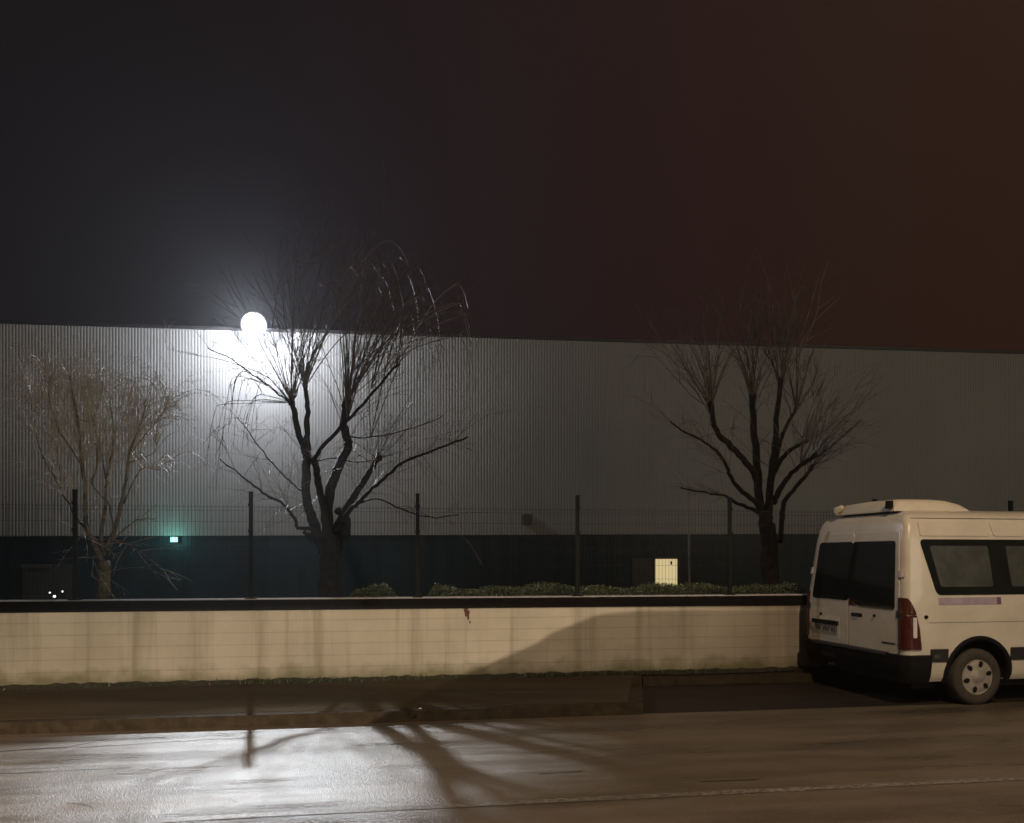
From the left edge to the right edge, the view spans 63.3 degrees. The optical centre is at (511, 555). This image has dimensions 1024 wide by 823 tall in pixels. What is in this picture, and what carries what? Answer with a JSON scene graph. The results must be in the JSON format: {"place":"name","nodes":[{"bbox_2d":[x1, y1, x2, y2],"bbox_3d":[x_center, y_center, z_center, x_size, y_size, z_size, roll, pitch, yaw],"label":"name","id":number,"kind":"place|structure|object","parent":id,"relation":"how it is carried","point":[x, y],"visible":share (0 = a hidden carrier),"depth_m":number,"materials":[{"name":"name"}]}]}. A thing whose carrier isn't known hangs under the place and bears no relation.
{"place":"outdoors","nodes":[
{"label":"outdoors","id":0,"kind":"place"},
{"bbox_2d":[0,675,640,719],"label":"pavement","id":1,"kind":"structure","parent":0,"point":[164,700],"depth_m":10.05,"materials":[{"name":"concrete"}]},
{"bbox_2d":[0,665,835,689],"bbox_3d":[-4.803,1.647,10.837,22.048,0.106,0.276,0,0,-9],"label":"grass","id":2,"kind":"structure","parent":1,"relation":"on","point":[413,678],"depth_m":11.41,"materials":[{"name":"plant"}]},
{"bbox_2d":[0,320,1023,599],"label":"warehouse","id":3,"kind":"structure","parent":0,"point":[594,438],"depth_m":18.39,"materials":[{"name":"white metal"}]},
{"bbox_2d":[170,536,178,542],"bbox_3d":[-7.140,-0.349,17.565,0.170,0.130,0.088,0,0,-6],"label":"emergency light","id":4,"kind":"object","parent":3,"relation":"attached to","point":[173,539],"visible":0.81,"depth_m":17.53,"materials":[{"name":"teal"}]},
{"bbox_2d":[241,312,266,337],"bbox_3d":[-5.371,-4.793,17.387,0.524,0.514,0.980,0,0,-6],"label":"floodlight","id":5,"kind":"object","parent":3,"relation":"attached to","point":[247,331],"visible":0.81,"depth_m":17.18,"materials":[{"name":"white"}]},
{"bbox_2d":[653,556,679,585],"bbox_3d":[3.497,0.367,18.816,0.611,0.720,0.050,0,0,-6],"label":"utility box","id":6,"kind":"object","parent":3,"relation":"in","point":[660,560],"depth_m":18.82,"materials":[{"name":"white metal"}]},
{"bbox_2d":[0,702,1023,822],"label":"road","id":7,"kind":"structure","parent":0,"point":[307,767],"depth_m":7.12,"materials":[{"name":"grey asphalt"}]},
{"bbox_2d":[0,739,104,751],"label":"road seam","id":8,"kind":"object","parent":7,"relation":"on","point":[47,748],"visible":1,"depth_m":7.88,"materials":[{"name":"grey asphalt"}]},
{"bbox_2d":[21,767,129,772],"bbox_3d":[-3.865,1.827,7.062,1.157,0.001,0.042,0,0,-11],"label":"road seam","id":9,"kind":"object","parent":7,"relation":"on","point":[71,770],"visible":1,"depth_m":7.11,"materials":[{"name":"grey asphalt"}]},
{"bbox_2d":[76,736,261,747],"bbox_3d":[-3.351,1.827,8.176,1.693,0.001,0.069,0,0,-16],"label":"road seam","id":10,"kind":"object","parent":7,"relation":"on","point":[169,741],"visible":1,"depth_m":8.18,"materials":[{"name":"grey asphalt"}]},
{"bbox_2d":[161,776,1023,822],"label":"road line","id":11,"kind":"object","parent":7,"relation":"on","point":[308,812],"visible":1,"depth_m":6.23,"materials":[{"name":"paint"}]},
{"bbox_2d":[0,0,1023,350],"label":"sky","id":12,"kind":"structure","parent":0,"point":[574,160],"materials":[{"name":"black"}]},
{"bbox_2d":[643,701,1023,713],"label":"ground","id":13,"kind":"structure","parent":0,"point":[831,707],"depth_m":10.14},
{"bbox_2d":[0,317,239,598],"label":"bare tree","id":14,"kind":"object","parent":13,"relation":"on","point":[87,392],"visible":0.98,"depth_m":11.81,"materials":[{"name":"brown plant"}]},
{"bbox_2d":[0,677,642,734],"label":"kerb","id":15,"kind":"structure","parent":13,"relation":"on","point":[633,705],"depth_m":9.02,"materials":[{"name":"concrete"}]},
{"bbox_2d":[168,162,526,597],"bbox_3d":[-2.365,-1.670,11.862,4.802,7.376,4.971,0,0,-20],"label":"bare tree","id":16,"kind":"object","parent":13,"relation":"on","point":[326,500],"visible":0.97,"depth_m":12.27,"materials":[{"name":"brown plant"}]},
{"bbox_2d":[349,582,397,596],"bbox_3d":[-2.011,1.118,12.010,0.884,1.466,0.489,0,0,-9],"label":"bush","id":17,"kind":"object","parent":13,"relation":"on","point":[389,592],"visible":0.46,"depth_m":11.89,"materials":[{"name":"green plant"}]},
{"bbox_2d":[0,594,821,685],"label":"boundary wall","id":18,"kind":"structure","parent":13,"relation":"on","point":[44,642],"depth_m":11.42,"materials":[{"name":"concrete"}]},
{"bbox_2d":[0,489,1012,599],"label":"wire fence","id":19,"kind":"object","parent":18,"relation":"on","point":[75,547],"visible":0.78,"depth_m":11.44,"materials":[{"name":"black metal"}]},
{"bbox_2d":[425,581,807,596],"bbox_3d":[1.672,1.114,12.654,6.050,1.474,0.593,0,0,-9],"label":"hedge","id":20,"kind":"object","parent":13,"relation":"on","point":[680,590],"visible":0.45,"depth_m":12.53,"materials":[{"name":"green plant"}]},
{"bbox_2d":[639,670,866,685],"bbox_3d":[29.609,1.778,16.324,56.324,0.127,0.380,0,0,-9],"label":"pavement edge","id":21,"kind":"object","parent":13,"relation":"on","point":[746,678],"visible":0.4,"depth_m":11.92,"materials":[{"name":"concrete"}]},
{"bbox_2d":[614,237,896,593],"bbox_3d":[4.028,-1.546,13.633,4.912,7.132,4.191,0,0,0],"label":"bare tree","id":22,"kind":"object","parent":13,"relation":"on","point":[775,463],"visible":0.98,"depth_m":13.41,"materials":[{"name":"brown plant"}]},
{"bbox_2d":[642,680,1023,712],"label":"parking bay","id":23,"kind":"object","parent":13,"relation":"on","point":[714,697],"visible":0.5,"depth_m":10.79,"materials":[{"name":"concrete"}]},
{"bbox_2d":[805,499,1023,704],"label":"minibus","id":24,"kind":"object","parent":23,"relation":"on","point":[916,593],"visible":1,"depth_m":10.27,"materials":[{"name":"white paint"}]},
{"bbox_2d":[809,533,854,644],"bbox_3d":[4.438,0.445,11.544,0.161,1.510,0.945,0,0,-12],"label":"rear door","id":25,"kind":"structure","parent":24,"relation":"in","point":[829,595],"depth_m":11.48,"materials":[{"name":"white paint"}]},
{"bbox_2d":[849,531,899,653],"bbox_3d":[4.641,0.445,10.580,0.148,1.510,1.022,0,0,-12],"label":"rear door","id":26,"kind":"structure","parent":24,"relation":"in","point":[874,588],"depth_m":10.55,"materials":[{"name":"white paint"}]},
{"bbox_2d":[920,539,1023,594],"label":"side window","id":27,"kind":"structure","parent":24,"relation":"in","point":[955,566],"depth_m":10.21,"materials":[{"name":"black glass"}]}
]}

